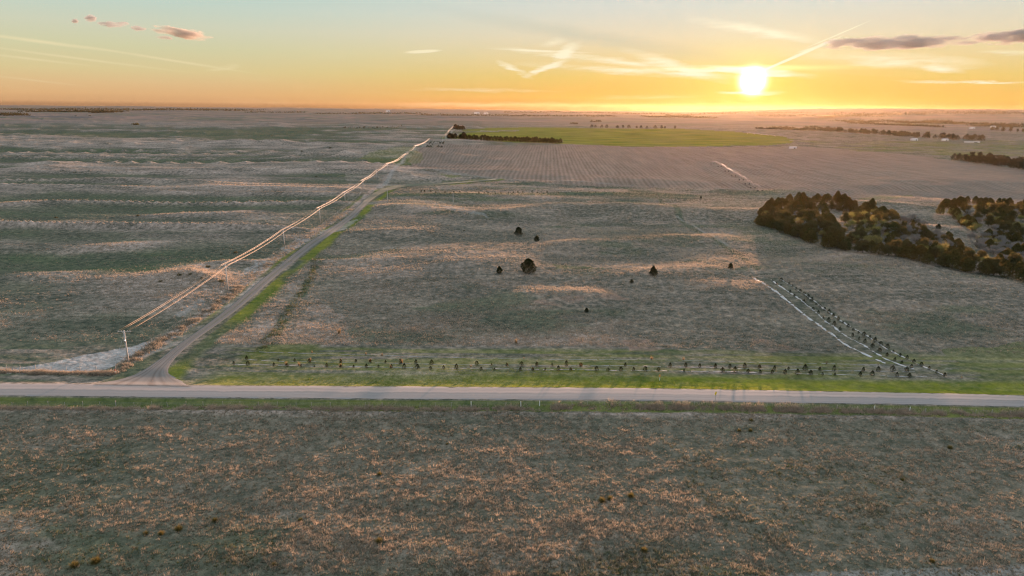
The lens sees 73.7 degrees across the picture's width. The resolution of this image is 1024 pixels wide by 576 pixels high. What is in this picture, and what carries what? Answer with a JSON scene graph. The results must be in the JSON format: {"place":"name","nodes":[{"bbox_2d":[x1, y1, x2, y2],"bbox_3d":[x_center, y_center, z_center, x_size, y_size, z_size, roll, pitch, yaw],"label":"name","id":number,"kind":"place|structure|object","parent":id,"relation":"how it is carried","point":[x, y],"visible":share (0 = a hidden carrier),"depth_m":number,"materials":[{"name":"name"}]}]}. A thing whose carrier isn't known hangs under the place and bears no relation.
{"place":"outdoors","nodes":[
{"label":"outdoors","id":0,"kind":"place"},
{"bbox_2d":[95,179,495,386],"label":"dirt track","id":1,"kind":"structure","parent":0,"point":[156,373],"depth_m":245.52,"materials":[{"name":"grey soil"}]},
{"bbox_2d":[0,105,1023,575],"bbox_3d":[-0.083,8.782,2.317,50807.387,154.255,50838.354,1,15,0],"label":"ground","id":2,"kind":"structure","parent":0,"point":[66,157],"depth_m":252.16,"materials":[{"name":"plant"}]},
{"bbox_2d":[0,367,119,376],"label":"corner bank grass","id":3,"kind":"structure","parent":2,"relation":"on","point":[92,373],"depth_m":195.83,"materials":[{"name":"green plant"}]},
{"bbox_2d":[89,554,102,564],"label":"yucca plant","id":4,"kind":"object","parent":2,"relation":"on","point":[96,560],"visible":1,"depth_m":114.75,"materials":[{"name":"green plant"}]},
{"bbox_2d":[113,330,130,369],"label":"power pole","id":5,"kind":"object","parent":2,"relation":"on","point":[123,332],"visible":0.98,"depth_m":202.99,"materials":[{"name":"wood"}]},
{"bbox_2d":[122,138,428,329],"bbox_3d":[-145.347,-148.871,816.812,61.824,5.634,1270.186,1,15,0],"label":"power wire","id":6,"kind":"object","parent":5,"relation":"attached to","point":[245,253],"visible":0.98,"depth_m":291.35,"materials":[{"name":"beige metal"}]},
{"bbox_2d":[127,138,429,330],"bbox_3d":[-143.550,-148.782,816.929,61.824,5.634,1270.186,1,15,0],"label":"power wire","id":7,"kind":"object","parent":5,"relation":"attached to","point":[258,248],"visible":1,"depth_m":299.30,"materials":[{"name":"beige metal"}]},
{"bbox_2d":[131,140,427,329],"bbox_3d":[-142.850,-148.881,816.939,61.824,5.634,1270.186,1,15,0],"label":"power wire","id":8,"kind":"object","parent":5,"relation":"attached to","point":[259,248],"visible":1,"depth_m":304.41,"materials":[{"name":"beige metal"}]},
{"bbox_2d":[111,284,244,371],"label":"trackside grass","id":9,"kind":"structure","parent":2,"relation":"on","point":[153,345],"depth_m":231.50,"materials":[{"name":"brown plant"}]},
{"bbox_2d":[221,264,229,290],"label":"power pole","id":10,"kind":"object","parent":2,"relation":"on","point":[226,276],"visible":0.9,"depth_m":280.30,"materials":[{"name":"wood"}]},
{"bbox_2d":[118,147,412,330],"bbox_3d":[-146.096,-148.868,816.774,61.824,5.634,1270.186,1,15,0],"label":"power wire","id":11,"kind":"object","parent":10,"relation":"attached to","point":[247,251],"visible":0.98,"depth_m":309.41,"materials":[{"name":"beige metal"}]},
{"bbox_2d":[115,194,359,368],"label":"wire fence","id":12,"kind":"object","parent":2,"relation":"on","point":[232,284],"visible":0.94,"depth_m":292.40,"materials":[{"name":"grey metal"}]},
{"bbox_2d":[248,257,323,352],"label":"weed line","id":13,"kind":"object","parent":2,"relation":"on","point":[288,310],"visible":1,"depth_m":263.04,"materials":[{"name":"green plant"}]},
{"bbox_2d":[237,209,354,285],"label":"trackside grass","id":14,"kind":"structure","parent":2,"relation":"on","point":[317,229],"depth_m":369.74,"materials":[{"name":"plant"}]},
{"bbox_2d":[238,368,778,389],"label":"verge grass","id":15,"kind":"structure","parent":2,"relation":"on","point":[476,384],"depth_m":192.60,"materials":[{"name":"green plant"}]},
{"bbox_2d":[0,180,1023,354],"bbox_3d":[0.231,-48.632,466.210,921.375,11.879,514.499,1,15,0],"label":"pasture grass","id":16,"kind":"structure","parent":2,"relation":"on","point":[521,305],"depth_m":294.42,"materials":[{"name":"brown plant"}]},
{"bbox_2d":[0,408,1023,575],"bbox_3d":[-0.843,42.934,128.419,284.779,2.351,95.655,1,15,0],"label":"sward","id":17,"kind":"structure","parent":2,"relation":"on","point":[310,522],"depth_m":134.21,"materials":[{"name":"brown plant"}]},
{"bbox_2d":[0,397,1023,418],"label":"fence line grass","id":18,"kind":"structure","parent":2,"relation":"on","point":[792,409],"depth_m":176.13,"materials":[{"name":"green plant"}]},
{"bbox_2d":[0,107,1023,130],"bbox_3d":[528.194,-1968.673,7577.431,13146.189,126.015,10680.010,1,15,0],"label":"distant woods","id":19,"kind":"object","parent":2,"relation":"on","point":[102,110],"visible":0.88,"depth_m":6555.94,"materials":[{"name":"plant"}]},
{"bbox_2d":[7,400,1023,414],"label":"wire fence","id":20,"kind":"object","parent":2,"relation":"on","point":[539,404],"visible":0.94,"depth_m":176.68,"materials":[{"name":"grey metal"}]},
{"bbox_2d":[520,258,536,273],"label":"cedar tree","id":21,"kind":"object","parent":2,"relation":"on","point":[527,262],"visible":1,"depth_m":305.91,"materials":[{"name":"green plant"}]},
{"bbox_2d":[274,352,879,364],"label":"ground cloth","id":22,"kind":"object","parent":2,"relation":"on","point":[549,359],"visible":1,"depth_m":210.74,"materials":[{"name":"black fabric"}]},
{"bbox_2d":[244,359,914,371],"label":"ground cloth","id":23,"kind":"object","parent":2,"relation":"on","point":[557,365],"visible":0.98,"depth_m":205.73,"materials":[{"name":"black fabric"}]},
{"bbox_2d":[235,364,926,376],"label":"ground cloth","id":24,"kind":"object","parent":2,"relation":"on","point":[577,369],"visible":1,"depth_m":202.19,"materials":[{"name":"black fabric"}]},
{"bbox_2d":[649,266,657,274],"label":"cedar tree","id":25,"kind":"object","parent":2,"relation":"on","point":[652,271],"visible":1,"depth_m":301.72,"materials":[{"name":"green plant"}]},
{"bbox_2d":[757,216,766,226],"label":"cedar tree","id":26,"kind":"object","parent":2,"relation":"on","point":[764,218],"visible":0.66,"depth_m":438.32,"materials":[{"name":"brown plant"}]},
{"bbox_2d":[766,205,778,213],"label":"pine tree","id":27,"kind":"object","parent":2,"relation":"on","point":[772,209],"visible":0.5,"depth_m":464.24,"materials":[{"name":"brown plant"}]},
{"bbox_2d":[775,218,785,231],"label":"pine tree","id":28,"kind":"object","parent":2,"relation":"on","point":[779,221],"visible":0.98,"depth_m":415.60,"materials":[{"name":"green plant"}]},
{"bbox_2d":[784,222,791,233],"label":"cedar tree","id":29,"kind":"object","parent":2,"relation":"on","point":[788,226],"visible":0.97,"depth_m":409.83,"materials":[{"name":"green plant"}]},
{"bbox_2d":[791,220,804,235],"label":"pine tree","id":30,"kind":"object","parent":2,"relation":"on","point":[799,225],"visible":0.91,"depth_m":402.98,"materials":[{"name":"green plant"}]},
{"bbox_2d":[796,209,805,218],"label":"pine tree","id":31,"kind":"object","parent":2,"relation":"on","point":[801,213],"visible":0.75,"depth_m":441.39,"materials":[{"name":"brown plant"}]},
{"bbox_2d":[800,224,809,238],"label":"cedar tree","id":32,"kind":"object","parent":2,"relation":"on","point":[805,228],"visible":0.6,"depth_m":397.13,"materials":[{"name":"green plant"}]},
{"bbox_2d":[801,213,812,223],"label":"cedar tree","id":33,"kind":"object","parent":2,"relation":"on","point":[808,216],"visible":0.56,"depth_m":427.79,"materials":[{"name":"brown plant"}]},
{"bbox_2d":[803,229,817,242],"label":"cedar tree","id":34,"kind":"object","parent":2,"relation":"on","point":[813,234],"visible":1,"depth_m":387.96,"materials":[{"name":"green plant"}]},
{"bbox_2d":[755,278,884,362],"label":"ground cloth","id":35,"kind":"object","parent":2,"relation":"on","point":[784,298],"visible":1,"depth_m":245.63,"materials":[{"name":"white fabric"}]},
{"bbox_2d":[815,214,824,229],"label":"pine tree","id":36,"kind":"object","parent":2,"relation":"on","point":[820,218],"visible":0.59,"depth_m":413.97,"materials":[{"name":"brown plant"}]},
{"bbox_2d":[816,200,828,210],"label":"cedar tree","id":37,"kind":"object","parent":2,"relation":"on","point":[821,204],"visible":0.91,"depth_m":514.90,"materials":[{"name":"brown plant"}]},
{"bbox_2d":[821,206,829,214],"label":"cedar tree","id":38,"kind":"object","parent":2,"relation":"on","point":[825,210],"visible":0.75,"depth_m":443.12,"materials":[{"name":"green plant"}]},
{"bbox_2d":[822,193,832,201],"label":"cedar tree","id":39,"kind":"object","parent":2,"relation":"on","point":[828,196],"visible":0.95,"depth_m":562.07,"materials":[{"name":"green plant"}]},
{"bbox_2d":[820,232,836,247],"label":"cedar tree","id":40,"kind":"object","parent":2,"relation":"on","point":[829,235],"visible":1,"depth_m":378.27,"materials":[{"name":"green plant"}]},
{"bbox_2d":[827,201,836,209],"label":"pine tree","id":41,"kind":"object","parent":2,"relation":"on","point":[832,205],"visible":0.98,"depth_m":520.81,"materials":[{"name":"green plant"}]},
{"bbox_2d":[832,191,840,203],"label":"cedar tree","id":42,"kind":"object","parent":2,"relation":"on","point":[837,195],"visible":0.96,"depth_m":550.26,"materials":[{"name":"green plant"}]},
{"bbox_2d":[831,230,845,247],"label":"cedar tree","id":43,"kind":"object","parent":2,"relation":"on","point":[838,234],"visible":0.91,"depth_m":377.00,"materials":[{"name":"green plant"}]},
{"bbox_2d":[835,226,848,241],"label":"pine tree","id":44,"kind":"object","parent":2,"relation":"on","point":[843,230],"visible":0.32,"depth_m":388.37,"materials":[{"name":"green plant"}]},
{"bbox_2d":[773,281,913,368],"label":"ground cloth","id":45,"kind":"object","parent":2,"relation":"on","point":[838,330],"visible":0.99,"depth_m":241.94,"materials":[{"name":"white fabric"}]},
{"bbox_2d":[840,239,849,249],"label":"pine tree","id":46,"kind":"object","parent":2,"relation":"on","point":[843,247],"visible":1,"depth_m":371.63,"materials":[{"name":"green plant"}]},
{"bbox_2d":[840,202,850,212],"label":"cedar tree","id":47,"kind":"object","parent":2,"relation":"on","point":[847,205],"visible":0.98,"depth_m":509.70,"materials":[{"name":"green plant"}]},
{"bbox_2d":[840,211,851,222],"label":"pine tree","id":48,"kind":"object","parent":2,"relation":"on","point":[845,217],"visible":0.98,"depth_m":432.37,"materials":[{"name":"green plant"}]},
{"bbox_2d":[846,231,858,243],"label":"pine tree","id":49,"kind":"object","parent":2,"relation":"on","point":[851,236],"visible":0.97,"depth_m":388.44,"materials":[{"name":"green plant"}]},
{"bbox_2d":[852,240,862,251],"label":"pine tree","id":50,"kind":"object","parent":2,"relation":"on","point":[857,245],"visible":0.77,"depth_m":366.93,"materials":[{"name":"green plant"}]},
{"bbox_2d":[853,213,864,221],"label":"pine tree","id":51,"kind":"object","parent":2,"relation":"on","point":[859,216],"visible":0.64,"depth_m":424.56,"materials":[{"name":"green plant"}]},
{"bbox_2d":[854,221,863,229],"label":"pine tree","id":52,"kind":"object","parent":2,"relation":"on","point":[859,224],"visible":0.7,"depth_m":409.18,"materials":[{"name":"green plant"}]},
{"bbox_2d":[780,279,942,374],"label":"ground cloth","id":53,"kind":"object","parent":2,"relation":"on","point":[859,331],"visible":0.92,"depth_m":234.88,"materials":[{"name":"white fabric"}]},
{"bbox_2d":[856,239,869,251],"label":"pine tree","id":54,"kind":"object","parent":2,"relation":"on","point":[862,245],"visible":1,"depth_m":361.36,"materials":[{"name":"green plant"}]},
{"bbox_2d":[859,226,866,240],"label":"pine tree","id":55,"kind":"object","parent":2,"relation":"on","point":[863,233],"visible":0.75,"depth_m":393.57,"materials":[{"name":"green plant"}]},
{"bbox_2d":[865,220,874,230],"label":"pine tree","id":56,"kind":"object","parent":2,"relation":"on","point":[869,223],"visible":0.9,"depth_m":411.91,"materials":[{"name":"green plant"}]},
{"bbox_2d":[865,240,876,252],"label":"cedar tree","id":57,"kind":"object","parent":2,"relation":"on","point":[871,243],"visible":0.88,"depth_m":358.87,"materials":[{"name":"green plant"}]},
{"bbox_2d":[868,235,883,243],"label":"leafing tree","id":58,"kind":"object","parent":2,"relation":"on","point":[876,238],"visible":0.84,"depth_m":379.59,"materials":[{"name":"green plant"}]},
{"bbox_2d":[871,242,885,254],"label":"cedar tree","id":59,"kind":"object","parent":2,"relation":"on","point":[880,245],"visible":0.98,"depth_m":353.42,"materials":[{"name":"green plant"}]},
{"bbox_2d":[882,242,895,255],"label":"pine tree","id":60,"kind":"object","parent":2,"relation":"on","point":[888,248],"visible":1,"depth_m":349.80,"materials":[{"name":"green plant"}]},
{"bbox_2d":[891,239,901,255],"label":"pine tree","id":61,"kind":"object","parent":2,"relation":"on","point":[897,243],"visible":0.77,"depth_m":349.80,"materials":[{"name":"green plant"}]},
{"bbox_2d":[896,247,906,256],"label":"cedar tree","id":62,"kind":"object","parent":2,"relation":"on","point":[898,251],"visible":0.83,"depth_m":345.26,"materials":[{"name":"green plant"}]},
{"bbox_2d":[899,244,908,257],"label":"cedar tree","id":63,"kind":"object","parent":2,"relation":"on","point":[904,246],"visible":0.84,"depth_m":343.81,"materials":[{"name":"green plant"}]},
{"bbox_2d":[898,226,910,238],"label":"pine tree","id":64,"kind":"object","parent":2,"relation":"on","point":[904,230],"visible":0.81,"depth_m":396.10,"materials":[{"name":"green plant"}]},
{"bbox_2d":[905,244,917,259],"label":"cedar tree","id":65,"kind":"object","parent":2,"relation":"on","point":[912,247],"visible":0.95,"depth_m":338.64,"materials":[{"name":"green plant"}]},
{"bbox_2d":[907,245,927,260],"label":"cedar tree","id":66,"kind":"object","parent":2,"relation":"on","point":[921,250],"visible":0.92,"depth_m":336.23,"materials":[{"name":"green plant"}]},
{"bbox_2d":[917,224,928,235],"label":"pine tree","id":67,"kind":"object","parent":2,"relation":"on","point":[924,229],"visible":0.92,"depth_m":404.25,"materials":[{"name":"green plant"}]},
{"bbox_2d":[916,238,930,247],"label":"pine tree","id":68,"kind":"object","parent":2,"relation":"on","point":[924,241],"visible":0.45,"depth_m":359.04,"materials":[{"name":"green plant"}]},
{"bbox_2d":[919,253,936,263],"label":"cedar tree","id":69,"kind":"object","parent":2,"relation":"on","point":[928,257],"visible":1,"depth_m":330.25,"materials":[{"name":"green plant"}]},
{"bbox_2d":[928,245,939,257],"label":"pine tree","id":70,"kind":"object","parent":2,"relation":"on","point":[935,252],"visible":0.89,"depth_m":347.46,"materials":[{"name":"green plant"}]},
{"bbox_2d":[935,204,944,213],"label":"cedar tree","id":71,"kind":"object","parent":2,"relation":"on","point":[940,209],"visible":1,"depth_m":505.27,"materials":[{"name":"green plant"}]},
{"bbox_2d":[935,241,948,253],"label":"leafing tree","id":72,"kind":"object","parent":2,"relation":"on","point":[941,248],"visible":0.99,"depth_m":345.81,"materials":[{"name":"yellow plant"}]},
{"bbox_2d":[937,254,947,265],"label":"pine tree","id":73,"kind":"object","parent":2,"relation":"on","point":[940,258],"visible":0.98,"depth_m":326.11,"materials":[{"name":"green plant"}]},
{"bbox_2d":[933,252,955,266],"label":"cedar tree","id":74,"kind":"object","parent":2,"relation":"on","point":[945,253],"visible":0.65,"depth_m":326.84,"materials":[{"name":"green plant"}]},
{"bbox_2d":[938,198,951,207],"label":"cedar tree","id":75,"kind":"object","parent":2,"relation":"on","point":[947,202],"visible":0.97,"depth_m":534.10,"materials":[{"name":"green plant"}]},
{"bbox_2d":[944,248,960,268],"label":"cedar tree","id":76,"kind":"object","parent":2,"relation":"on","point":[956,258],"visible":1,"depth_m":321.85,"materials":[{"name":"green plant"}]},
{"bbox_2d":[952,238,963,245],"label":"cedar tree","id":77,"kind":"object","parent":2,"relation":"on","point":[957,241],"visible":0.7,"depth_m":374.05,"materials":[{"name":"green plant"}]},
{"bbox_2d":[955,260,974,271],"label":"cedar tree","id":78,"kind":"object","parent":2,"relation":"on","point":[962,262],"visible":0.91,"depth_m":319.02,"materials":[{"name":"green plant"}]},
{"bbox_2d":[956,256,978,271],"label":"cedar tree","id":79,"kind":"object","parent":2,"relation":"on","point":[971,259],"visible":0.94,"depth_m":318.13,"materials":[{"name":"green plant"}]},
{"bbox_2d":[960,247,980,263],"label":"pine tree","id":80,"kind":"object","parent":2,"relation":"on","point":[970,252],"visible":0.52,"depth_m":334.17,"materials":[{"name":"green plant"}]},
{"bbox_2d":[965,232,978,242],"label":"bare tree","id":81,"kind":"object","parent":2,"relation":"on","point":[972,235],"visible":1,"depth_m":410.89,"materials":[{"name":"plant"}]},
{"bbox_2d":[973,211,982,221],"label":"pine tree","id":82,"kind":"object","parent":2,"relation":"on","point":[977,214],"visible":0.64,"depth_m":465.50,"materials":[{"name":"green plant"}]},
{"bbox_2d":[977,250,987,261],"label":"pine tree","id":83,"kind":"object","parent":2,"relation":"on","point":[982,254],"visible":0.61,"depth_m":347.83,"materials":[{"name":"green plant"}]},
{"bbox_2d":[980,206,988,215],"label":"pine tree","id":84,"kind":"object","parent":2,"relation":"on","point":[984,210],"visible":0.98,"depth_m":480.28,"materials":[{"name":"green plant"}]},
{"bbox_2d":[977,258,994,273],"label":"cedar tree","id":85,"kind":"object","parent":2,"relation":"on","point":[984,263],"visible":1,"depth_m":315.48,"materials":[{"name":"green plant"}]},
{"bbox_2d":[983,239,993,247],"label":"cedar tree","id":86,"kind":"object","parent":2,"relation":"on","point":[988,242],"visible":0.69,"depth_m":379.18,"materials":[{"name":"green plant"}]},
{"bbox_2d":[983,214,995,225],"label":"pine tree","id":87,"kind":"object","parent":2,"relation":"on","point":[990,218],"visible":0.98,"depth_m":446.14,"materials":[{"name":"green plant"}]},
{"bbox_2d":[981,257,997,274],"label":"pine tree","id":88,"kind":"object","parent":2,"relation":"on","point":[993,259],"visible":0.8,"depth_m":315.75,"materials":[{"name":"green plant"}]},
{"bbox_2d":[987,202,997,212],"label":"pine tree","id":89,"kind":"object","parent":2,"relation":"on","point":[992,208],"visible":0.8,"depth_m":481.02,"materials":[{"name":"green plant"}]},
{"bbox_2d":[984,256,1004,275],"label":"pine tree","id":90,"kind":"object","parent":2,"relation":"on","point":[998,265],"visible":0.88,"depth_m":315.39,"materials":[{"name":"green plant"}]},
{"bbox_2d":[989,243,1001,254],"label":"bare tree","id":91,"kind":"object","parent":2,"relation":"on","point":[995,247],"visible":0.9,"depth_m":367.86,"materials":[{"name":"plant"}]},
{"bbox_2d":[996,253,1004,264],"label":"cedar tree","id":92,"kind":"object","parent":2,"relation":"on","point":[1000,255],"visible":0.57,"depth_m":332.02,"materials":[{"name":"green plant"}]},
{"bbox_2d":[995,220,1006,229],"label":"pine tree","id":93,"kind":"object","parent":2,"relation":"on","point":[1001,224],"visible":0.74,"depth_m":432.47,"materials":[{"name":"green plant"}]},
{"bbox_2d":[999,261,1012,277],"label":"cedar tree","id":94,"kind":"object","parent":2,"relation":"on","point":[1006,266],"visible":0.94,"depth_m":313.65,"materials":[{"name":"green plant"}]},
{"bbox_2d":[1003,221,1016,230],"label":"pine tree","id":95,"kind":"object","parent":2,"relation":"on","point":[1009,224],"visible":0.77,"depth_m":430.39,"materials":[{"name":"green plant"}]},
{"bbox_2d":[1007,209,1016,218],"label":"pine tree","id":96,"kind":"object","parent":2,"relation":"on","point":[1013,213],"visible":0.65,"depth_m":467.54,"materials":[{"name":"green plant"}]},
{"bbox_2d":[1005,252,1023,267],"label":"pine tree","id":97,"kind":"object","parent":2,"relation":"on","point":[1015,259],"visible":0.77,"depth_m":328.54,"materials":[{"name":"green plant"}]},
{"bbox_2d":[1010,242,1021,254],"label":"cedar tree","id":98,"kind":"object","parent":2,"relation":"on","point":[1017,247],"visible":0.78,"depth_m":367.16,"materials":[{"name":"green plant"}]},
{"bbox_2d":[1010,233,1021,242],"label":"cedar tree","id":99,"kind":"object","parent":2,"relation":"on","point":[1018,236],"visible":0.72,"depth_m":410.41,"materials":[{"name":"green plant"}]},
{"bbox_2d":[1010,261,1023,278],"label":"cedar tree","id":100,"kind":"object","parent":2,"relation":"on","point":[1018,266],"visible":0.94,"depth_m":312.23,"materials":[{"name":"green plant"}]},
{"bbox_2d":[1015,268,1023,280],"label":"cedar tree","id":101,"kind":"object","parent":2,"relation":"on","point":[1020,273],"visible":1,"depth_m":309.08,"materials":[{"name":"green plant"}]},
{"bbox_2d":[0,383,1023,406],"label":"road","id":102,"kind":"structure","parent":0,"point":[415,392],"depth_m":182.65,"materials":[{"name":"asphalt"}]},
{"bbox_2d":[0,0,1023,110],"label":"sky","id":103,"kind":"structure","parent":0,"point":[564,55],"materials":[{"name":"orange"}]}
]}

